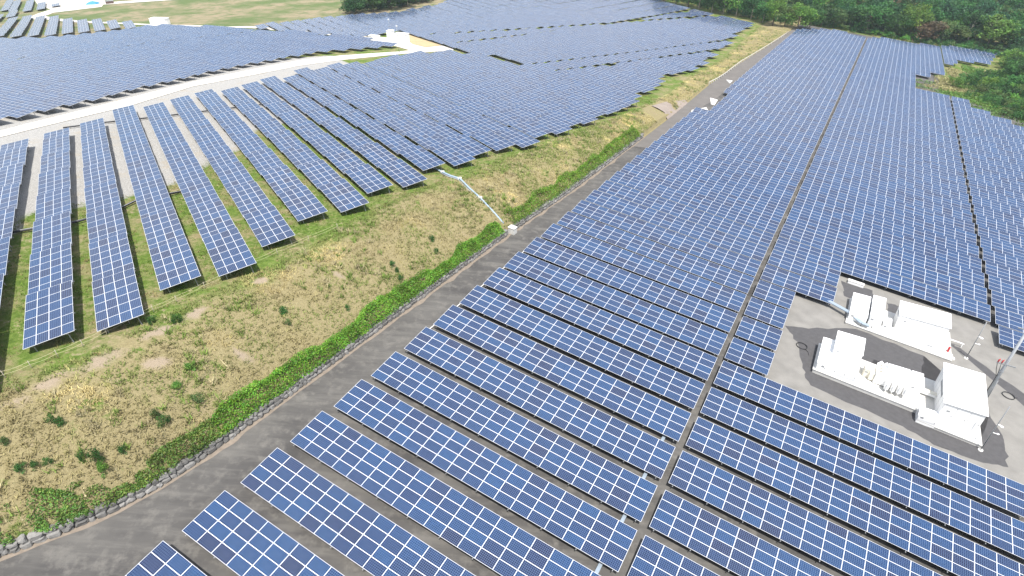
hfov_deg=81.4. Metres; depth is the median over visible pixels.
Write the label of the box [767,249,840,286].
solar table
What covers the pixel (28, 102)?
solar table
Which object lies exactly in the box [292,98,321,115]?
solar table
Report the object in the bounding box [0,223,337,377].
rope fence
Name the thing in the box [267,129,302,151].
solar table
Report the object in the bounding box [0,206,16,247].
solar table
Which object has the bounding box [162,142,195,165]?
solar table
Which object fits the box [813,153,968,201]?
solar table
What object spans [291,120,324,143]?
solar table
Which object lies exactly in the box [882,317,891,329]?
control box
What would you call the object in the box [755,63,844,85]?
solar table
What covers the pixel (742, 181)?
solar table
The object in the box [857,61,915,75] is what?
solar table
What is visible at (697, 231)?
solar table
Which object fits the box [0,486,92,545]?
creeper
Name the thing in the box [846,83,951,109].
solar table
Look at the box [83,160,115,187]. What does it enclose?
solar table
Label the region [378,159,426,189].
solar table
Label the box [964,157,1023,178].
solar table
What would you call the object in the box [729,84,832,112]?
solar table
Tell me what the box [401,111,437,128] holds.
solar table
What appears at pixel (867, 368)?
control box
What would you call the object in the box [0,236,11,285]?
solar table
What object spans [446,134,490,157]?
solar table
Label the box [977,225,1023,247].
solar table
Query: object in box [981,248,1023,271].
solar table
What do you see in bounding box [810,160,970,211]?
solar table
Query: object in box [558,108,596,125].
solar table
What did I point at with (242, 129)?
solar table
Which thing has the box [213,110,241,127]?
solar table
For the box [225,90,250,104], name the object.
solar table
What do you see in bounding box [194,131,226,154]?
solar table
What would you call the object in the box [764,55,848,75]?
solar table
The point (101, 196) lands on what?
solar table
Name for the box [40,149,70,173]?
solar table
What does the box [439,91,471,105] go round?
solar table
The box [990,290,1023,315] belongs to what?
solar table
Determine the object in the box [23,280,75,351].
solar table
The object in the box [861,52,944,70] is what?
solar table
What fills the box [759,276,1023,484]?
equipment yard
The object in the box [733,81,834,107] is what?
solar table
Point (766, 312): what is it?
solar table
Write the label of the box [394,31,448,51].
station forecourt
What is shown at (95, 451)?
shrub
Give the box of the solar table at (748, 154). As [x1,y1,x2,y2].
[665,128,805,173]
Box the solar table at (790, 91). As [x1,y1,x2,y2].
[737,77,836,103]
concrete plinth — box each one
[373,37,401,43]
[812,343,918,412]
[845,298,951,361]
[918,377,981,447]
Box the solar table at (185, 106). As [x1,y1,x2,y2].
[173,99,198,113]
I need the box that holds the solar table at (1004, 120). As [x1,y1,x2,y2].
[954,107,1011,123]
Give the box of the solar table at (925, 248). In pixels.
[790,202,981,271]
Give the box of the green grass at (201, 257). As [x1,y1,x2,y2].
[0,92,655,398]
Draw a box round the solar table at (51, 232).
[31,211,72,253]
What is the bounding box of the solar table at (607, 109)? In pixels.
[583,99,619,114]
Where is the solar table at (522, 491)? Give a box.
[334,379,636,571]
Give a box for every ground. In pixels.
[0,0,1023,543]
[0,25,1023,575]
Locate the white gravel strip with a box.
[226,26,366,36]
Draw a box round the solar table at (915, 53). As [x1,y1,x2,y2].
[865,43,941,59]
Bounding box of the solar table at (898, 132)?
[832,114,958,149]
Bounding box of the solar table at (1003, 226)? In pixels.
[975,214,1023,236]
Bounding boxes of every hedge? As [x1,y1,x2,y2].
[211,221,504,435]
[504,125,639,224]
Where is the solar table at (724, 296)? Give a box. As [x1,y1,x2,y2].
[541,223,745,311]
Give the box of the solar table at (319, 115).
[305,107,336,124]
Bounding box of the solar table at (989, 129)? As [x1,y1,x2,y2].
[956,120,1023,139]
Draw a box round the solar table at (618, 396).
[433,305,690,441]
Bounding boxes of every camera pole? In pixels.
[964,322,986,359]
[978,406,1009,451]
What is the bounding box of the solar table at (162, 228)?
[141,209,184,249]
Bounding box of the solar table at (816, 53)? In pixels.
[778,44,854,62]
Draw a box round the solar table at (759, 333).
[735,316,782,350]
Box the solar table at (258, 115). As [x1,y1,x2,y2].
[243,107,272,125]
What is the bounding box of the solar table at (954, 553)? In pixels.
[686,417,1023,575]
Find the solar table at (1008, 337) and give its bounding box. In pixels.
[997,325,1023,351]
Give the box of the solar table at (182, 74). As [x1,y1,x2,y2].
[138,66,195,79]
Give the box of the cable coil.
[1002,391,1014,399]
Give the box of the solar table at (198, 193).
[179,177,219,210]
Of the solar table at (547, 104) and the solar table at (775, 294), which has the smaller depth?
the solar table at (775, 294)
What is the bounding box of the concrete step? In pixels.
[934,351,954,360]
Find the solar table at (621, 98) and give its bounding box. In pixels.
[601,92,638,106]
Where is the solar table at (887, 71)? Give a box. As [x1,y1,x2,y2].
[855,63,915,78]
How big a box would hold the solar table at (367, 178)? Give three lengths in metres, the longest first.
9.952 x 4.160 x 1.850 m
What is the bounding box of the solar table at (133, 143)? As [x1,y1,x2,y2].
[120,133,149,153]
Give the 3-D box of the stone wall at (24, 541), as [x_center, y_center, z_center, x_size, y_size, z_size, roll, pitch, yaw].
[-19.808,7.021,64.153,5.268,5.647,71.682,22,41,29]
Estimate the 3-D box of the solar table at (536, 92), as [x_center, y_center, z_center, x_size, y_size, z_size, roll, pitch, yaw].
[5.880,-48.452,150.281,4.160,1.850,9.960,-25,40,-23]
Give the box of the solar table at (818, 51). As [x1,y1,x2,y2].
[780,42,855,59]
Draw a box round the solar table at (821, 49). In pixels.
[782,40,856,57]
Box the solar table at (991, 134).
[957,125,1023,144]
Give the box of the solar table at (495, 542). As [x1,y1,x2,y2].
[290,411,599,575]
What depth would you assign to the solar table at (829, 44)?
247.74 m
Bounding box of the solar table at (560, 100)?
[541,94,575,107]
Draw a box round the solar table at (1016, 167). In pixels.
[962,151,1023,171]
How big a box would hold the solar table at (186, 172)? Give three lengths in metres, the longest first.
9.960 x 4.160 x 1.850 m
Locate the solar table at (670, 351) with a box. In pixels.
[483,267,716,380]
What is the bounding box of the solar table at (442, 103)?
[426,97,457,110]
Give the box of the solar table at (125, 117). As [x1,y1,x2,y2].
[113,109,138,124]
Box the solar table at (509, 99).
[493,93,525,105]
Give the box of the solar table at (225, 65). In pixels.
[185,58,238,69]
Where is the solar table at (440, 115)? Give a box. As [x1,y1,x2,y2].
[423,108,458,125]
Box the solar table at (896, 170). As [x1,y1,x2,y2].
[816,146,966,193]
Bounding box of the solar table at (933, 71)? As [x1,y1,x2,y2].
[860,54,944,74]
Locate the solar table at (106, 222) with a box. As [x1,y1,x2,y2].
[86,203,127,243]
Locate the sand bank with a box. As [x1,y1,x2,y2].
[409,33,439,46]
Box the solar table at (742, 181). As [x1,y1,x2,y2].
[640,148,793,200]
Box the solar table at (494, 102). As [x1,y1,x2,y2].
[479,97,514,110]
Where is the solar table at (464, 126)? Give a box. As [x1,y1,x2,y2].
[445,118,483,136]
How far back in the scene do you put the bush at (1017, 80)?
207.66 m
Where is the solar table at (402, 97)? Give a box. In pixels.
[387,90,416,104]
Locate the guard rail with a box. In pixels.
[709,33,786,82]
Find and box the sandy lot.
[31,0,104,18]
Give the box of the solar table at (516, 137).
[494,127,539,149]
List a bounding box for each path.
[104,0,163,3]
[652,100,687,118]
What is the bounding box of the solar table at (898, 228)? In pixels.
[795,193,978,257]
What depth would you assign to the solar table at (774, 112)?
156.00 m
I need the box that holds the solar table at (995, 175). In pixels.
[965,164,1023,185]
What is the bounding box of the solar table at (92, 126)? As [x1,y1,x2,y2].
[80,118,106,135]
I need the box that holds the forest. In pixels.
[677,0,1023,55]
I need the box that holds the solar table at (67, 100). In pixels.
[17,89,86,108]
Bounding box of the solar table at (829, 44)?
[789,35,859,51]
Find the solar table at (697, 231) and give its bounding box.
[585,190,767,260]
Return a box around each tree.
[340,0,365,13]
[360,0,386,11]
[380,0,405,8]
[692,0,709,8]
[704,0,720,12]
[714,0,734,14]
[723,0,752,16]
[740,0,764,18]
[752,1,770,22]
[766,0,786,25]
[773,3,797,26]
[784,2,819,28]
[800,5,827,28]
[813,3,841,26]
[827,7,848,27]
[840,9,866,24]
[847,2,894,29]
[872,13,902,30]
[888,13,914,36]
[901,2,934,35]
[915,20,949,38]
[932,18,962,40]
[946,23,972,39]
[958,12,990,40]
[974,14,1020,42]
[995,22,1023,46]
[999,48,1023,62]
[1002,44,1023,56]
[1004,53,1023,63]
[1007,57,1023,72]
[1015,63,1023,75]
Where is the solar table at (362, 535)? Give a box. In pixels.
[240,448,474,575]
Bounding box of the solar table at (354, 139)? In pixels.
[337,129,374,153]
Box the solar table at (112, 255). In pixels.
[89,232,135,280]
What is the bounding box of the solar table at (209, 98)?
[197,92,222,107]
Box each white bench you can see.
[847,278,864,287]
[872,323,945,353]
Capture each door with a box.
[153,20,160,24]
[396,36,401,42]
[894,316,910,330]
[906,319,923,334]
[909,385,921,394]
[919,323,935,337]
[931,326,948,341]
[938,404,956,424]
[949,408,970,428]
[962,413,984,433]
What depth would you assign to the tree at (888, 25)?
287.50 m
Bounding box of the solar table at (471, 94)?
[459,89,490,100]
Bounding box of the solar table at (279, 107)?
[266,100,293,116]
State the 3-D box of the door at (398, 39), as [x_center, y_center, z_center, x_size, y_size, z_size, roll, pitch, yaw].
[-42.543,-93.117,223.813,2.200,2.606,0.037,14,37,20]
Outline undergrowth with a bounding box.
[915,61,1023,126]
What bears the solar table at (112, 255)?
on the ground at (212, 12)
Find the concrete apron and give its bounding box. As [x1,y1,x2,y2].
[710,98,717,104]
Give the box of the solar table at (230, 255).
[203,227,256,278]
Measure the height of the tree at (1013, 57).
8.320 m
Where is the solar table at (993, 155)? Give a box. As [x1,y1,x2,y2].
[961,145,1023,165]
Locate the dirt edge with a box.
[0,137,644,561]
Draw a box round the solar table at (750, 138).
[679,117,811,158]
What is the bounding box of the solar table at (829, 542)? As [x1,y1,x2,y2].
[668,451,941,575]
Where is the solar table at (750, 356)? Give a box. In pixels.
[725,337,774,375]
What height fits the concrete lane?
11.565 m
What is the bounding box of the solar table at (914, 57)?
[864,46,942,63]
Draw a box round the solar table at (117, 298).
[92,268,144,332]
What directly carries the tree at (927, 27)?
on the ground at (212, 12)
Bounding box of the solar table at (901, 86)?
[850,74,949,98]
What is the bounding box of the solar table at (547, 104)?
[533,98,566,110]
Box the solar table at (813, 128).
[716,101,823,133]
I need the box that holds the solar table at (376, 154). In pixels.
[356,143,397,169]
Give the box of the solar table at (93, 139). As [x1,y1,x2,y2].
[80,130,109,150]
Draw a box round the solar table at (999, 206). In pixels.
[971,195,1023,217]
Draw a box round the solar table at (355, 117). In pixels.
[340,109,372,128]
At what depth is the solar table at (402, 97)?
140.51 m
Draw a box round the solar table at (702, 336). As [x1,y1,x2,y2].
[504,251,727,355]
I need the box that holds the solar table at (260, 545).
[182,490,343,575]
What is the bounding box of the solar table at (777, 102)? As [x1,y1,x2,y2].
[723,88,830,117]
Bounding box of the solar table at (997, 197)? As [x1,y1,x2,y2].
[969,187,1023,208]
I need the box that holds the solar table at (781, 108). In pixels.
[726,93,827,122]
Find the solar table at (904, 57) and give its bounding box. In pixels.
[863,48,943,66]
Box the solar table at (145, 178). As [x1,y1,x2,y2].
[128,163,165,192]
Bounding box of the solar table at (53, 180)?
[38,166,71,195]
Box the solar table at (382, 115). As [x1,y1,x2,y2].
[366,107,399,123]
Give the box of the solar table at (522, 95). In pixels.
[509,90,540,101]
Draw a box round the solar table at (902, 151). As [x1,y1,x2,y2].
[825,129,962,169]
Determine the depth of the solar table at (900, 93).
189.16 m
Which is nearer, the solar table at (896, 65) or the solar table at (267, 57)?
the solar table at (267, 57)
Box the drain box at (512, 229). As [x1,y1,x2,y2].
[508,225,516,234]
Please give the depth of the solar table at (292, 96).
137.77 m
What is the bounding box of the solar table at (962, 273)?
[785,213,983,286]
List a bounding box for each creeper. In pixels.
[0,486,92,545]
[66,416,225,513]
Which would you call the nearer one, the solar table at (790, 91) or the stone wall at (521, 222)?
the stone wall at (521, 222)
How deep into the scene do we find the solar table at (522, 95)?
144.91 m
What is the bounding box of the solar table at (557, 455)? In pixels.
[371,351,656,521]
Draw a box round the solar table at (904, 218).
[798,184,975,244]
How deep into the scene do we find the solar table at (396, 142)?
107.38 m
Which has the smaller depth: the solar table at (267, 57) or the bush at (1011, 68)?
the solar table at (267, 57)
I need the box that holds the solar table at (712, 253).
[572,200,760,276]
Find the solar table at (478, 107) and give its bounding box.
[460,100,493,115]
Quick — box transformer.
[867,361,911,395]
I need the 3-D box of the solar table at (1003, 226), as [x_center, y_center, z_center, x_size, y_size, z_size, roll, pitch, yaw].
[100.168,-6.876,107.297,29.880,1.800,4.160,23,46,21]
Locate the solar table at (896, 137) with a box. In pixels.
[829,119,959,155]
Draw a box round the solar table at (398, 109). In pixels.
[382,101,414,117]
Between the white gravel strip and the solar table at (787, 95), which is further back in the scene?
the white gravel strip
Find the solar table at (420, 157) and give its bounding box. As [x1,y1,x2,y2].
[399,145,444,173]
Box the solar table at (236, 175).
[215,162,254,192]
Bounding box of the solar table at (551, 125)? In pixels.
[529,116,571,135]
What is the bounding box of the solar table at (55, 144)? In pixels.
[42,134,70,154]
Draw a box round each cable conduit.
[12,191,181,233]
[63,98,313,127]
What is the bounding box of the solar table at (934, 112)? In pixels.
[843,90,952,118]
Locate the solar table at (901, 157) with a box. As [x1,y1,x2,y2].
[822,134,963,176]
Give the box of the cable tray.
[826,300,868,326]
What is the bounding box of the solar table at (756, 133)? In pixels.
[686,112,815,152]
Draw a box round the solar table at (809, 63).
[767,53,849,72]
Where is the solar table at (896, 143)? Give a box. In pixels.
[827,124,960,162]
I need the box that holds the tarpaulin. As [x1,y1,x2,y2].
[86,1,99,4]
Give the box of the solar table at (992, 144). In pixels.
[959,135,1023,154]
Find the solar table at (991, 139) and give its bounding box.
[958,129,1023,149]
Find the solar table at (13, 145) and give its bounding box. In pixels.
[0,138,28,154]
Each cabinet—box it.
[368,34,379,39]
[386,29,393,39]
[815,337,859,383]
[832,330,865,361]
[847,292,870,322]
[867,295,885,326]
[915,406,937,428]
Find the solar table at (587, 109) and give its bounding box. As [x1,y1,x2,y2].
[566,102,605,118]
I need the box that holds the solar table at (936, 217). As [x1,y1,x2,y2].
[803,175,973,232]
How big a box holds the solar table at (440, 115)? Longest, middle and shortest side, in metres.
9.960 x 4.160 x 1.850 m
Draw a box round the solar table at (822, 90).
[745,71,839,95]
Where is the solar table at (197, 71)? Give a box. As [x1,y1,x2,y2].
[153,63,209,75]
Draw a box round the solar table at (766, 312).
[744,297,788,328]
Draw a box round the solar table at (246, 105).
[234,98,260,114]
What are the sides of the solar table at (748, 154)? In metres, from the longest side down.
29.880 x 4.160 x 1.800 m
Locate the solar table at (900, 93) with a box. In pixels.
[848,80,950,105]
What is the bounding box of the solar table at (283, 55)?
[241,49,291,59]
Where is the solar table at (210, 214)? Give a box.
[190,200,235,239]
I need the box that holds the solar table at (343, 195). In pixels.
[319,178,368,212]
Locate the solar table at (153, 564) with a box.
[126,541,206,575]
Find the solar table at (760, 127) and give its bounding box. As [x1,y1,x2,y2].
[692,107,818,144]
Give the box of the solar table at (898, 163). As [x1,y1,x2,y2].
[820,140,965,184]
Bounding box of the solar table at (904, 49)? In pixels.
[866,41,941,57]
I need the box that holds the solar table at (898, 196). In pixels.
[807,168,971,221]
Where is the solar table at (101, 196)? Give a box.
[84,180,121,212]
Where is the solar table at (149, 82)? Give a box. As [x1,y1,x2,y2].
[103,73,162,88]
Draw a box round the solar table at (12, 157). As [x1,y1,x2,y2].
[0,146,27,172]
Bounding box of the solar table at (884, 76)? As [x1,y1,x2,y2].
[853,69,915,84]
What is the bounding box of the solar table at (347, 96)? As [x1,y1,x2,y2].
[335,90,362,104]
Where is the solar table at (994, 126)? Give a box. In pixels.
[955,115,1023,134]
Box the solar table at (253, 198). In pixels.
[228,182,271,217]
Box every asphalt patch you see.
[786,326,1008,466]
[841,281,873,302]
[887,303,897,313]
[951,344,1023,405]
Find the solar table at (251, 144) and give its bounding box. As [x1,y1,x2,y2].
[234,134,267,156]
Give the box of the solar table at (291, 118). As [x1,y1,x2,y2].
[278,110,308,126]
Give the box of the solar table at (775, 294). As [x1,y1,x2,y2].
[753,280,795,308]
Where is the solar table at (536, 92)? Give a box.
[519,86,551,97]
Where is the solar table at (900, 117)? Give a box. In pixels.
[838,101,955,132]
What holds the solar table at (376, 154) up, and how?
on the ground at (212, 12)
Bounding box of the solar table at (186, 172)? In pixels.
[170,159,206,185]
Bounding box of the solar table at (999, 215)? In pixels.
[973,204,1023,226]
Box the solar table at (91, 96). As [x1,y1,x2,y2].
[42,84,108,101]
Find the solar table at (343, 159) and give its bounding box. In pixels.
[324,148,364,173]
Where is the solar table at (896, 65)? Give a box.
[859,56,930,73]
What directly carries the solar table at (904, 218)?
on the ground at (212, 12)
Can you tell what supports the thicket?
on the ground at (212, 12)
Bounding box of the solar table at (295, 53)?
[256,47,306,56]
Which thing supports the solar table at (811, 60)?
on the ground at (212, 12)
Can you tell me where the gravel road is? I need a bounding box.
[0,46,452,136]
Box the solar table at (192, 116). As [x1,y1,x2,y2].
[179,109,205,127]
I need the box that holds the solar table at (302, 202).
[278,185,326,222]
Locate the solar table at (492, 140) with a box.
[469,129,514,152]
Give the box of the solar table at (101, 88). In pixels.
[62,80,126,96]
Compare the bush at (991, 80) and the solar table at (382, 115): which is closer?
the solar table at (382, 115)
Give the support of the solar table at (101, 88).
on the ground at (212, 12)
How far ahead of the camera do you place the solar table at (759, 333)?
74.67 m
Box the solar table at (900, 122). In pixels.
[836,105,956,138]
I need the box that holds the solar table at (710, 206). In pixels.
[609,171,779,233]
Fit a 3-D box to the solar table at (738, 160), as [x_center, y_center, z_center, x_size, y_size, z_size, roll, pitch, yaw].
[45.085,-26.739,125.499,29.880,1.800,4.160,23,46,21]
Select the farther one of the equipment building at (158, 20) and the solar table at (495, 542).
the equipment building at (158, 20)
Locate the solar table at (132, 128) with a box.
[116,120,143,138]
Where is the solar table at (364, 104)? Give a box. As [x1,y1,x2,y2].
[350,97,379,113]
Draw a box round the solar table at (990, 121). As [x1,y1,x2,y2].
[955,111,1023,130]
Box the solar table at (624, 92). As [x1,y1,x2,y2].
[605,87,640,98]
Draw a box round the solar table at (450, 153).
[428,142,474,168]
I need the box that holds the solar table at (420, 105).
[404,98,435,113]
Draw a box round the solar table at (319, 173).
[299,159,341,188]
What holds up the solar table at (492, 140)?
on the ground at (212, 12)
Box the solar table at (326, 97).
[312,91,338,107]
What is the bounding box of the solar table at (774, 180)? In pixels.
[648,141,798,190]
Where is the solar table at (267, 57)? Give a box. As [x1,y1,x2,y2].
[229,51,279,62]
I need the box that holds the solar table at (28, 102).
[0,93,62,113]
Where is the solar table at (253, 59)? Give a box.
[215,53,266,64]
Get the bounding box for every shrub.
[0,436,8,446]
[12,461,26,473]
[29,460,38,471]
[40,456,53,466]
[43,414,55,423]
[54,416,66,427]
[74,449,85,461]
[87,447,105,463]
[96,460,108,478]
[116,444,126,454]
[145,315,155,323]
[149,408,160,416]
[155,414,170,428]
[170,313,182,323]
[170,380,181,389]
[183,360,195,370]
[190,392,204,403]
[279,306,287,315]
[283,318,291,324]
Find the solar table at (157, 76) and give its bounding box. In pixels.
[120,69,179,83]
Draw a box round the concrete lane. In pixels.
[635,30,793,147]
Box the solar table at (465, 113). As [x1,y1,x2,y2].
[446,105,481,120]
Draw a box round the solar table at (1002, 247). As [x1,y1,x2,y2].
[979,235,1023,259]
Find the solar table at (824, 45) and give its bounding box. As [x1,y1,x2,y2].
[786,37,858,53]
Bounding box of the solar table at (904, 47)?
[867,39,941,55]
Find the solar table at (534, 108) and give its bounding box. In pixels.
[514,101,551,115]
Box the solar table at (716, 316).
[523,237,737,332]
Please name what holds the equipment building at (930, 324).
on the concrete plinth at (946, 343)
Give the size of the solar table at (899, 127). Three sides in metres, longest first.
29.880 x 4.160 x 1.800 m
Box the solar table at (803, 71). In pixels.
[758,60,845,81]
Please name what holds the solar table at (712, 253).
on the asphalt ground at (124, 543)
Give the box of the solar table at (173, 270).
[149,237,201,292]
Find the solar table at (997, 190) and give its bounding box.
[968,179,1023,200]
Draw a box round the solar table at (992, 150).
[960,140,1023,159]
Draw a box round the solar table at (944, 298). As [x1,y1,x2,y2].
[774,236,990,322]
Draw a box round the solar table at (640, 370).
[460,285,704,408]
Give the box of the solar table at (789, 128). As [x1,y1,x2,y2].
[710,106,820,138]
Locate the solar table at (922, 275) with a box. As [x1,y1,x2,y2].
[779,224,986,303]
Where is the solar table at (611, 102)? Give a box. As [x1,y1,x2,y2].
[591,96,630,111]
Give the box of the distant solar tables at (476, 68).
[0,0,998,302]
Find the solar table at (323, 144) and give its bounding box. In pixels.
[306,133,344,155]
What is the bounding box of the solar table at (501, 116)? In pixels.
[482,108,520,126]
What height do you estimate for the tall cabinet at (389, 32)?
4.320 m
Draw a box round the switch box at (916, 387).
[909,370,923,395]
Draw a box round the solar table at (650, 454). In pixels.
[404,327,674,478]
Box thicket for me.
[339,0,429,12]
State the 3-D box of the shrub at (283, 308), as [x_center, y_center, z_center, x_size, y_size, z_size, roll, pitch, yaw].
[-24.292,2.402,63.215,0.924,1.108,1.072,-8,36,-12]
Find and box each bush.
[947,77,965,87]
[956,72,980,84]
[972,83,990,92]
[976,76,1002,86]
[984,74,999,79]
[990,96,1004,105]
[998,74,1023,88]
[1000,60,1023,79]
[1000,85,1017,95]
[1008,101,1023,107]
[1011,84,1023,94]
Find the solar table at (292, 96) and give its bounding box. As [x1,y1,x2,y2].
[280,90,305,104]
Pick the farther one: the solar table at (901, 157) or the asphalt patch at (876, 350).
the solar table at (901, 157)
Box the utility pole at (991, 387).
[987,327,1023,398]
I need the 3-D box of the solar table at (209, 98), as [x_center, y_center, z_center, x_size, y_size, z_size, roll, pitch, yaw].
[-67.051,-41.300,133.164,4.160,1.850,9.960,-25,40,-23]
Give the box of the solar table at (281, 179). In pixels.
[261,165,303,195]
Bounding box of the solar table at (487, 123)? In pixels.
[469,116,508,132]
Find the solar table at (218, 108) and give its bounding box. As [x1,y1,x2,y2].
[206,101,231,117]
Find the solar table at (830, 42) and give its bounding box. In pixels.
[791,34,860,49]
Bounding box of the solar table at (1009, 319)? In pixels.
[994,307,1023,333]
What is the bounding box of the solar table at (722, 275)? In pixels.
[557,211,753,292]
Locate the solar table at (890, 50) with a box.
[864,44,942,61]
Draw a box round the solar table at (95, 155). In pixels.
[82,144,112,167]
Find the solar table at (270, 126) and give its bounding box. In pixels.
[254,118,286,136]
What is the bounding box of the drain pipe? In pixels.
[430,167,503,222]
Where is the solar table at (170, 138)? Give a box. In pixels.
[156,129,185,151]
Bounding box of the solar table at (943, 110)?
[845,86,952,113]
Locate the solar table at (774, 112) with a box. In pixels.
[721,97,825,127]
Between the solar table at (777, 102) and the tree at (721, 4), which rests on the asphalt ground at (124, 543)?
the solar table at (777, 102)
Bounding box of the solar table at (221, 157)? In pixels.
[204,146,239,172]
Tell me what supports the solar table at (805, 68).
on the ground at (212, 12)
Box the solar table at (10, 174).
[0,162,24,192]
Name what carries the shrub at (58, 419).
on the ground at (212, 12)
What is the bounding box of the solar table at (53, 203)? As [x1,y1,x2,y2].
[35,187,72,220]
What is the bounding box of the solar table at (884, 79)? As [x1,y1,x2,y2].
[852,71,915,87]
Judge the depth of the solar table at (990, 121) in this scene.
172.67 m
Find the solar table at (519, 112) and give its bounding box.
[503,106,540,120]
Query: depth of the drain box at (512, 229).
90.46 m
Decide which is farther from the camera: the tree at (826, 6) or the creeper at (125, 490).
the tree at (826, 6)
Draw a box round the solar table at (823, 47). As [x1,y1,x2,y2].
[784,39,857,55]
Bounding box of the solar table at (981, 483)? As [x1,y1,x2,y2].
[714,360,1023,517]
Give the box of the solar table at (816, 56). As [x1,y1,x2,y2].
[775,46,853,64]
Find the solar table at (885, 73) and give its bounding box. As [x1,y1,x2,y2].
[854,66,915,81]
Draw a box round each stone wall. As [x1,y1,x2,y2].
[0,229,507,557]
[512,133,643,228]
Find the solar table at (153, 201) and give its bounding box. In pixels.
[134,184,175,218]
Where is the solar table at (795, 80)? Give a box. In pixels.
[749,68,841,92]
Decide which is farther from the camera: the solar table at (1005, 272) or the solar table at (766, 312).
the solar table at (1005, 272)
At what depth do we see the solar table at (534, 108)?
134.57 m
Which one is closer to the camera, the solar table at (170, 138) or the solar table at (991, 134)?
the solar table at (170, 138)
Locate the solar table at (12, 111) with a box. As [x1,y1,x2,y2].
[0,102,36,120]
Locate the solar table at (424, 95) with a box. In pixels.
[408,89,437,102]
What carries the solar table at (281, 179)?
on the ground at (212, 12)
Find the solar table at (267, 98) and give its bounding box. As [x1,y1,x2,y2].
[255,92,281,107]
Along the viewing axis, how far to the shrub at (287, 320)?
62.61 m
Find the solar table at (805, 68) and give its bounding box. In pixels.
[762,58,847,79]
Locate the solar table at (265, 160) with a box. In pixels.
[246,148,283,174]
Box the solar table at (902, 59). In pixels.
[862,50,943,68]
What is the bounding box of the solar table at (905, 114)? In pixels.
[840,97,954,127]
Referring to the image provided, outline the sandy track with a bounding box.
[33,16,202,26]
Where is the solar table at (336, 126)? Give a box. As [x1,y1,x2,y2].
[320,117,353,136]
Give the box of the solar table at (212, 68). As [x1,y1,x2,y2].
[169,60,223,73]
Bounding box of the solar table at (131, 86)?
[82,76,144,92]
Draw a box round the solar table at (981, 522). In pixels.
[700,387,1023,559]
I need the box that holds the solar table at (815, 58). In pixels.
[772,49,852,67]
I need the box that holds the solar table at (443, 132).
[422,122,460,141]
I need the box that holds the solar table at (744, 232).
[598,180,773,246]
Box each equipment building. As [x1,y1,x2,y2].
[148,17,170,24]
[393,32,409,43]
[893,300,951,344]
[934,362,988,435]
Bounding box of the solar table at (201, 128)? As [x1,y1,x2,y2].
[186,119,215,138]
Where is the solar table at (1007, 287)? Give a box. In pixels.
[987,275,1023,299]
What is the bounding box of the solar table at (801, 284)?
[760,264,836,304]
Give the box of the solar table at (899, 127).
[834,109,957,143]
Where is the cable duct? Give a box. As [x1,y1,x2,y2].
[921,388,936,397]
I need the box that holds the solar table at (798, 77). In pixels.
[752,65,842,88]
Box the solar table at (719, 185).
[630,155,789,210]
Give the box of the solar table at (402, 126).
[384,117,419,136]
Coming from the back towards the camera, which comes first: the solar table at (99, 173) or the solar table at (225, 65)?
the solar table at (225, 65)
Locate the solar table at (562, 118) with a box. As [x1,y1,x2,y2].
[540,110,581,127]
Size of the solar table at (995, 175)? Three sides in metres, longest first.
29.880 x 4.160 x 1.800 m
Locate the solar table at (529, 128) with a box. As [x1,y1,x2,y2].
[507,119,550,138]
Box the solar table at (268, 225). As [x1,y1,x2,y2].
[243,205,294,248]
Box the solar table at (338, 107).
[324,100,354,117]
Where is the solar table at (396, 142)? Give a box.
[377,132,415,156]
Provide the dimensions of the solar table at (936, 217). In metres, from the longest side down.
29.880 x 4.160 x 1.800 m
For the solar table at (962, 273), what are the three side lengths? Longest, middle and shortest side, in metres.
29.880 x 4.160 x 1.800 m
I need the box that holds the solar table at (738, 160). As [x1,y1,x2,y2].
[657,134,802,181]
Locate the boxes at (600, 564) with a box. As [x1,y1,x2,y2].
[595,435,665,573]
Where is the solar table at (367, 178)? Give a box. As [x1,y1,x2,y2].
[344,163,392,194]
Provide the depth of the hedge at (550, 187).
105.27 m
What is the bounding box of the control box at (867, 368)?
[862,362,874,377]
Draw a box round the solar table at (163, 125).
[150,116,178,134]
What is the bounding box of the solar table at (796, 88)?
[741,74,838,99]
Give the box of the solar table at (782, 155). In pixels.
[672,122,808,165]
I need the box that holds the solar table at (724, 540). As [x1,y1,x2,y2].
[649,490,832,575]
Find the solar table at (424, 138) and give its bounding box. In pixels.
[405,128,444,152]
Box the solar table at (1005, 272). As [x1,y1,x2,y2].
[984,260,1023,284]
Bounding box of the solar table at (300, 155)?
[282,144,320,169]
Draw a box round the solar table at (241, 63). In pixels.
[198,55,252,66]
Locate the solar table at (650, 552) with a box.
[627,535,718,575]
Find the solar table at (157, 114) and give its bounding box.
[145,106,170,124]
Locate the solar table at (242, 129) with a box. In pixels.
[223,121,254,142]
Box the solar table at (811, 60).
[770,50,851,70]
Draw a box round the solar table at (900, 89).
[849,77,949,101]
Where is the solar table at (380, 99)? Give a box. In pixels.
[366,93,395,106]
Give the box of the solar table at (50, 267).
[28,242,74,294]
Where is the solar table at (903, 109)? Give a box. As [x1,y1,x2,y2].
[841,93,953,122]
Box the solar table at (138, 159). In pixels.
[124,147,155,170]
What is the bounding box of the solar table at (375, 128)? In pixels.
[357,119,392,139]
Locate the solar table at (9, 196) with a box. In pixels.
[0,182,20,217]
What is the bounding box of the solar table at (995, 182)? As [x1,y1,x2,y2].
[966,171,1023,192]

